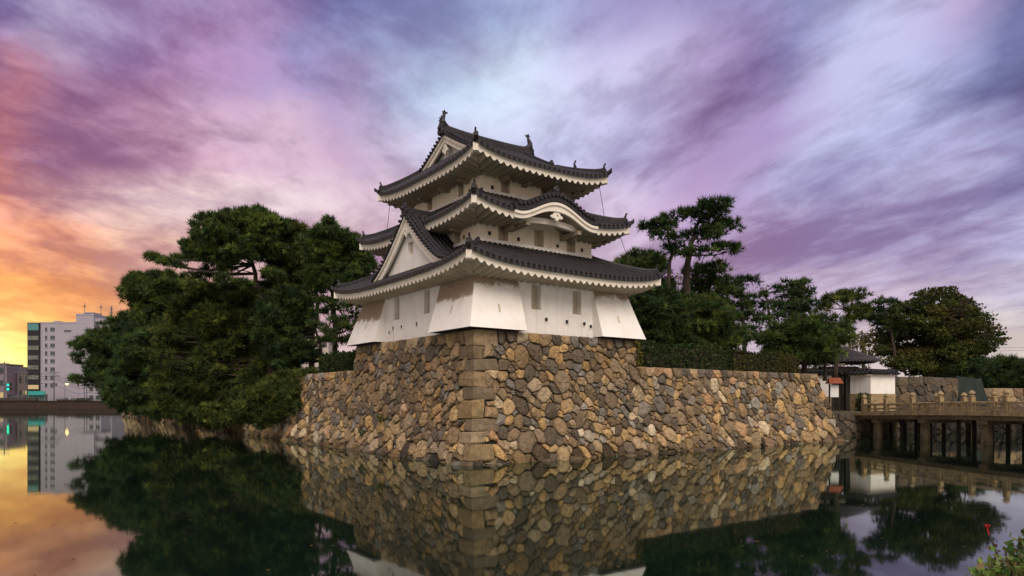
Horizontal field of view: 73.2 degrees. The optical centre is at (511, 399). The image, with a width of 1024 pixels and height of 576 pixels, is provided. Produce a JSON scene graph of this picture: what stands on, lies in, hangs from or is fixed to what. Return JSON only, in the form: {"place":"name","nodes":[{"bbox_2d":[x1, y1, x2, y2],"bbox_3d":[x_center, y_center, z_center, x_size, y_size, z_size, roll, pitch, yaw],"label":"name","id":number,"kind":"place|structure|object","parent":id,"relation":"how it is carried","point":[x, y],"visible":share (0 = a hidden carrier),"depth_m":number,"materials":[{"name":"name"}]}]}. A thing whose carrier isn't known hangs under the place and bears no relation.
{"place":"outdoors","nodes":[
{"label":"outdoors","id":0,"kind":"place"},
{"bbox_2d":[0,364,23,397],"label":"building","id":1,"kind":"structure","parent":0,"point":[10,379],"depth_m":301.64,"materials":[{"name":"grey concrete"}]},
{"bbox_2d":[17,371,26,394],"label":"building","id":2,"kind":"structure","parent":0,"point":[21,386],"depth_m":305.00,"materials":[{"name":"grey concrete"}]},
{"bbox_2d":[301,339,331,373],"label":"apartment building","id":3,"kind":"structure","parent":0,"point":[328,348],"depth_m":300.00,"materials":[{"name":"white concrete"}]},
{"bbox_2d":[0,408,1023,575],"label":"water","id":4,"kind":"structure","parent":0,"point":[221,503],"depth_m":19.25,"materials":[{"name":"liquid"}]},
{"bbox_2d":[0,402,108,407],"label":"embankment wall","id":5,"kind":"structure","parent":4,"relation":"in","point":[50,405],"depth_m":248.75,"materials":[{"name":"stone"}]},
{"bbox_2d":[0,398,99,400],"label":"guard rail","id":6,"kind":"object","parent":5,"relation":"on","point":[39,399],"visible":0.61,"depth_m":249.86,"materials":[{"name":"grey metal"}]},
{"bbox_2d":[121,329,847,465],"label":"stone rampart","id":7,"kind":"object","parent":4,"relation":"in","point":[476,397],"visible":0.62,"depth_m":37.70,"materials":[{"name":"stone"}]},
{"bbox_2d":[359,428,366,435],"bbox_3d":[-8.835,1.884,41.109,0.733,0.532,0.706,0,0,-19],"label":"weed","id":8,"kind":"object","parent":7,"relation":"attached to","point":[363,432],"visible":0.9,"depth_m":40.97,"materials":[{"name":"green plant"}]},
{"bbox_2d":[375,413,386,422],"bbox_3d":[-7.445,1.024,39.419,0.802,0.591,0.919,0,0,0],"label":"weed","id":9,"kind":"object","parent":7,"relation":"attached to","point":[380,417],"visible":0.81,"depth_m":39.23,"materials":[{"name":"green plant"}]},
{"bbox_2d":[330,110,665,345],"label":"castle tower","id":10,"kind":"structure","parent":7,"relation":"on","point":[486,233],"depth_m":36.80,"materials":[{"name":"paint"}]},
{"bbox_2d":[799,354,840,380],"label":"pine tree","id":11,"kind":"object","parent":7,"relation":"on","point":[819,362],"visible":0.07,"depth_m":56.89,"materials":[{"name":"green plant"}]},
{"bbox_2d":[832,413,899,435],"bbox_3d":[28.010,2.348,58.299,12.040,2.504,1.693,0,0,-21],"label":"bridge abutment","id":12,"kind":"object","parent":4,"relation":"in","point":[849,424],"visible":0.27,"depth_m":58.15,"materials":[{"name":"grey stone"}]},
{"bbox_2d":[854,389,1023,444],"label":"stone bridge","id":13,"kind":"structure","parent":4,"relation":"in","point":[968,414],"depth_m":50.48,"materials":[{"name":"stone"}]},
{"bbox_2d":[907,420,1021,431],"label":"bank revetment","id":14,"kind":"object","parent":4,"relation":"in","point":[950,427],"visible":0.13,"depth_m":65.16,"materials":[{"name":"stone"}]},
{"bbox_2d":[0,0,1023,376],"label":"sky","id":15,"kind":"structure","parent":0,"point":[878,145],"materials":[{"name":"purple"}]},
{"bbox_2d":[814,286,873,377],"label":"pine tree","id":16,"kind":"object","parent":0,"point":[846,296],"visible":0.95,"depth_m":59.51,"materials":[{"name":"green plant"}]},
{"bbox_2d":[895,377,958,409],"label":"stone wall","id":17,"kind":"structure","parent":0,"point":[924,389],"depth_m":66.21,"materials":[{"name":"grey stone"}]},
{"bbox_2d":[951,376,990,409],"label":"tarpaulin","id":18,"kind":"object","parent":17,"relation":"on","point":[966,385],"visible":0.67,"depth_m":70.32,"materials":[{"name":"grey fabric"}]},
{"bbox_2d":[832,409,1022,412],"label":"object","id":19,"kind":"structure","parent":0,"point":[840,411],"depth_m":59.66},
{"bbox_2d":[753,284,775,346],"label":"broadleaf tree","id":20,"kind":"object","parent":19,"relation":"on","point":[766,297],"visible":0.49,"depth_m":65.88,"materials":[{"name":"green plant"}]},
{"bbox_2d":[797,370,832,409],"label":"plaster wall","id":21,"kind":"structure","parent":19,"relation":"on","point":[823,385],"depth_m":61.79,"materials":[{"name":"paint"}]},
{"bbox_2d":[825,378,842,410],"bbox_3d":[27.850,-0.460,59.600,1.240,2.920,0.840,0,0,0],"label":"notice board","id":22,"kind":"object","parent":19,"relation":"on","point":[834,390],"visible":0.91,"depth_m":59.55,"materials":[{"name":"white paint"}]},
{"bbox_2d":[797,364,870,409],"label":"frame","id":23,"kind":"object","parent":19,"relation":"on","point":[864,367],"visible":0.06,"depth_m":68.56,"materials":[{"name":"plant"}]},
{"bbox_2d":[799,346,880,410],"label":"castle gate","id":24,"kind":"structure","parent":19,"relation":"on","point":[854,357],"depth_m":62.30,"materials":[{"name":"paint"}]},
{"bbox_2d":[832,384,835,409],"bbox_3d":[29.210,-0.725,62.920,0.580,3.350,0.160,0,0,0],"label":"door","id":25,"kind":"structure","parent":24,"relation":"in","point":[833,398],"depth_m":62.90,"materials":[{"name":"wood"}]},
{"bbox_2d":[836,374,842,409],"bbox_3d":[29.845,-0.725,62.920,0.570,3.350,0.160,0,0,0],"label":"door","id":26,"kind":"structure","parent":24,"relation":"in","point":[839,375],"depth_m":62.90,"materials":[{"name":"brown wood"}]},
{"bbox_2d":[855,392,870,410],"bbox_3d":[30.624,0.184,60.234,0.985,1.765,1.100,0,0,-10],"label":"bush","id":27,"kind":"object","parent":19,"relation":"on","point":[858,403],"visible":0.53,"depth_m":60.16,"materials":[{"name":"green plant"}]},
{"bbox_2d":[843,326,884,367],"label":"broadleaf tree","id":28,"kind":"object","parent":19,"relation":"on","point":[867,339],"visible":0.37,"depth_m":91.73,"materials":[{"name":"green plant"}]},
{"bbox_2d":[843,369,900,410],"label":"plaster wall","id":29,"kind":"structure","parent":19,"relation":"on","point":[876,385],"depth_m":61.38,"materials":[{"name":"paint"}]},
{"bbox_2d":[862,294,909,376],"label":"pine tree","id":30,"kind":"object","parent":19,"relation":"on","point":[878,318],"visible":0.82,"depth_m":71.32,"materials":[{"name":"green plant"}]},
{"bbox_2d":[870,285,1011,376],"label":"broadleaf tree","id":31,"kind":"object","parent":19,"relation":"on","point":[953,325],"visible":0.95,"depth_m":72.14,"materials":[{"name":"green plant"}]},
{"bbox_2d":[917,355,1007,387],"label":"pine tree","id":32,"kind":"object","parent":19,"relation":"on","point":[981,367],"visible":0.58,"depth_m":82.15,"materials":[{"name":"green plant"}]},
{"bbox_2d":[984,388,1023,406],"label":"stone wall","id":33,"kind":"structure","parent":19,"relation":"on","point":[1016,394],"depth_m":72.52,"materials":[{"name":"beige stone"}]},
{"bbox_2d":[963,524,1023,575],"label":"flowering shrub","id":34,"kind":"object","parent":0,"point":[1014,566],"visible":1,"depth_m":3.61,"materials":[{"name":"green plant"}]},
{"bbox_2d":[977,352,1023,387],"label":"pine tree","id":35,"kind":"object","parent":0,"point":[1009,362],"visible":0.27,"depth_m":85.22,"materials":[{"name":"green plant"}]},
{"bbox_2d":[1005,362,1023,388],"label":"pine tree","id":36,"kind":"object","parent":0,"point":[1017,378],"visible":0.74,"depth_m":79.46,"materials":[{"name":"green plant"}]},
{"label":"castle ground","id":37,"kind":"structure","parent":0,"visible":0},
{"bbox_2d":[65,308,142,406],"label":"pine tree","id":38,"kind":"object","parent":37,"relation":"on","point":[97,342],"visible":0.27,"depth_m":93.60,"materials":[{"name":"green plant"}]},
{"bbox_2d":[94,319,170,422],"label":"pine tree","id":39,"kind":"object","parent":37,"relation":"on","point":[125,391],"visible":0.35,"depth_m":73.11,"materials":[{"name":"green plant"}]},
{"bbox_2d":[113,267,207,326],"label":"pine tree","id":40,"kind":"object","parent":37,"relation":"on","point":[146,292],"visible":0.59,"depth_m":76.11,"materials":[{"name":"green plant"}]},
{"bbox_2d":[178,276,206,285],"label":"broadleaf tree","id":41,"kind":"object","parent":37,"relation":"on","point":[187,281],"visible":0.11,"depth_m":67.60,"materials":[{"name":"green plant"}]},
{"bbox_2d":[141,201,296,375],"bbox_3d":[-24.324,-9.320,58.197,12.596,15.629,8.952,0,0,0],"label":"pine tree","id":42,"kind":"object","parent":37,"relation":"on","point":[226,239],"visible":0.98,"depth_m":55.97,"materials":[{"name":"green plant"}]},
{"bbox_2d":[141,279,313,431],"bbox_3d":[-25.182,-4.006,61.318,16.712,13.939,9.000,0,0,0],"label":"pine tree","id":43,"kind":"object","parent":37,"relation":"on","point":[206,351],"visible":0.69,"depth_m":58.98,"materials":[{"name":"green plant"}]},
{"bbox_2d":[223,365,317,431],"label":"pine tree","id":44,"kind":"object","parent":37,"relation":"on","point":[266,402],"visible":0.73,"depth_m":50.82,"materials":[{"name":"green plant"}]},
{"bbox_2d":[248,283,324,370],"bbox_3d":[-18.372,-5.649,56.066,6.644,8.146,6.463,0,0,0],"label":"pine tree","id":45,"kind":"object","parent":37,"relation":"on","point":[284,334],"visible":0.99,"depth_m":54.40,"materials":[{"name":"green plant"}]},
{"bbox_2d":[259,215,321,368],"bbox_3d":[-18.895,-8.863,60.154,7.230,14.531,6.515,0,0,0],"label":"pine tree","id":46,"kind":"object","parent":37,"relation":"on","point":[291,266],"visible":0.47,"depth_m":58.85,"materials":[{"name":"green plant"}]},
{"bbox_2d":[294,211,378,352],"bbox_3d":[-13.418,-7.947,52.927,6.892,12.723,5.083,0,0,0],"label":"pine tree","id":47,"kind":"object","parent":37,"relation":"on","point":[331,246],"visible":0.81,"depth_m":51.92,"materials":[{"name":"green plant"}]},
{"bbox_2d":[318,346,359,372],"bbox_3d":[-11.461,-2.595,47.666,1.531,1.996,7.839,0,0,-37],"label":"hedge","id":48,"kind":"object","parent":37,"relation":"on","point":[337,361],"visible":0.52,"depth_m":47.76,"materials":[{"name":"green plant"}]},
{"bbox_2d":[633,340,643,366],"bbox_3d":[6.957,-2.623,40.178,1.091,2.035,1.239,0,0,-38],"label":"bush","id":49,"kind":"object","parent":37,"relation":"on","point":[637,359],"visible":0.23,"depth_m":39.97,"materials":[{"name":"green plant"}]},
{"bbox_2d":[612,245,682,345],"bbox_3d":[10.892,-7.102,55.146,6.413,11.050,6.176,0,0,0],"label":"pine tree","id":50,"kind":"object","parent":37,"relation":"on","point":[650,258],"visible":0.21,"depth_m":53.85,"materials":[{"name":"green plant"}]},
{"bbox_2d":[628,280,696,344],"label":"pine tree","id":51,"kind":"object","parent":37,"relation":"on","point":[650,306],"visible":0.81,"depth_m":45.28,"materials":[{"name":"green plant"}]},
{"bbox_2d":[635,207,694,287],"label":"pine tree","id":52,"kind":"object","parent":37,"relation":"on","point":[665,222],"visible":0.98,"depth_m":48.41,"materials":[{"name":"green plant"}]},
{"bbox_2d":[636,339,731,370],"bbox_3d":[10.598,-2.698,43.194,8.845,2.198,1.492,0,0,-37],"label":"hedge","id":53,"kind":"object","parent":37,"relation":"on","point":[691,355],"visible":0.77,"depth_m":42.65,"materials":[{"name":"green plant"}]},
{"bbox_2d":[676,273,691,293],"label":"broadleaf tree","id":54,"kind":"object","parent":37,"relation":"on","point":[678,282],"visible":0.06,"depth_m":62.44,"materials":[{"name":"green plant"}]},
{"bbox_2d":[646,290,753,350],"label":"pine tree","id":55,"kind":"object","parent":37,"relation":"on","point":[715,316],"visible":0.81,"depth_m":45.59,"materials":[{"name":"green plant"}]},
{"bbox_2d":[679,257,739,297],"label":"pine tree","id":56,"kind":"object","parent":37,"relation":"on","point":[709,278],"visible":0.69,"depth_m":52.20,"materials":[{"name":"green plant"}]},
{"bbox_2d":[676,193,746,295],"bbox_3d":[14.532,-8.100,50.069,4.674,13.022,6.218,0,0,39],"label":"pine tree","id":57,"kind":"object","parent":37,"relation":"on","point":[716,227],"visible":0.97,"depth_m":49.23,"materials":[{"name":"green plant"}]},
{"bbox_2d":[697,342,726,350],"bbox_3d":[13.103,-2.721,45.523,1.641,2.266,1.736,0,0,-36],"label":"bush","id":58,"kind":"object","parent":37,"relation":"on","point":[717,346],"visible":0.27,"depth_m":45.09,"materials":[{"name":"green plant"}]},
{"bbox_2d":[722,272,774,350],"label":"pine tree","id":59,"kind":"object","parent":37,"relation":"on","point":[746,302],"visible":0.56,"depth_m":55.37,"materials":[{"name":"green plant"}]},
{"bbox_2d":[728,347,799,372],"bbox_3d":[17.308,-2.592,48.006,7.939,1.992,1.622,0,0,-37],"label":"hedge","id":60,"kind":"object","parent":37,"relation":"on","point":[766,361],"visible":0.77,"depth_m":47.34,"materials":[{"name":"green plant"}]},
{"bbox_2d":[765,275,823,323],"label":"pine tree","id":61,"kind":"object","parent":37,"relation":"on","point":[795,295],"visible":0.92,"depth_m":57.27,"materials":[{"name":"green plant"}]},
{"bbox_2d":[751,309,859,373],"bbox_3d":[22.869,-4.286,53.904,9.612,5.456,6.349,0,0,0],"label":"pine tree","id":62,"kind":"object","parent":37,"relation":"on","point":[804,337],"visible":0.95,"depth_m":52.27,"materials":[{"name":"green plant"}]},
{"bbox_3d":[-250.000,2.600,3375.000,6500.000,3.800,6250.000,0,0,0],"label":"far bank","id":63,"kind":"structure","parent":0,"visible":0},
{"bbox_2d":[0,361,9,397],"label":"utility pole","id":64,"kind":"object","parent":63,"relation":"on","point":[4,366],"visible":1,"depth_m":250.88,"materials":[{"name":"grey concrete"}]},
{"bbox_2d":[4,383,11,401],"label":"traffic signal","id":65,"kind":"object","parent":63,"relation":"on","point":[7,384],"visible":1,"depth_m":250.35,"materials":[{"name":"teal metal"}]},
{"bbox_2d":[13,370,23,397],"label":"utility pole","id":66,"kind":"object","parent":63,"relation":"on","point":[18,381],"visible":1,"depth_m":251.85,"materials":[{"name":"grey concrete"}]},
{"bbox_2d":[0,397,37,401],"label":"hedge","id":67,"kind":"object","parent":63,"relation":"on","point":[19,400],"visible":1,"depth_m":250.72,"materials":[{"name":"green plant"}]},
{"bbox_2d":[19,367,29,397],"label":"utility pole","id":68,"kind":"object","parent":63,"relation":"on","point":[24,372],"visible":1,"depth_m":251.37,"materials":[{"name":"grey concrete"}]},
{"bbox_2d":[0,374,97,393],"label":"power cable","id":69,"kind":"object","parent":68,"relation":"attached to","point":[41,383],"visible":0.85,"depth_m":251.57,"materials":[{"name":"black rubber"}]},
{"bbox_2d":[7,394,47,401],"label":"roadside barrier","id":70,"kind":"object","parent":63,"relation":"on","point":[22,396],"visible":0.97,"depth_m":252.80,"materials":[{"name":"grey metal"}]},
{"bbox_2d":[28,391,44,401],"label":"hoarding","id":71,"kind":"object","parent":63,"relation":"on","point":[32,393],"visible":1,"depth_m":251.80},
{"bbox_2d":[49,371,58,401],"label":"utility pole","id":72,"kind":"object","parent":63,"relation":"on","point":[54,384],"visible":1,"depth_m":250.88,"materials":[{"name":"grey concrete"}]},
{"bbox_2d":[56,398,76,401],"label":"hedge","id":73,"kind":"object","parent":63,"relation":"on","point":[66,400],"visible":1,"depth_m":250.62,"materials":[{"name":"green plant"}]},
{"bbox_2d":[27,303,112,401],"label":"office building","id":74,"kind":"structure","parent":63,"relation":"on","point":[48,350],"depth_m":262.00,"materials":[{"name":"white concrete"}]},
{"bbox_2d":[76,398,91,401],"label":"bush","id":75,"kind":"object","parent":63,"relation":"on","point":[84,400],"visible":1,"depth_m":250.63,"materials":[{"name":"green plant"}]},
{"bbox_2d":[87,383,102,401],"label":"building","id":76,"kind":"structure","parent":63,"relation":"on","point":[92,394],"depth_m":258.00,"materials":[{"name":"white concrete"}]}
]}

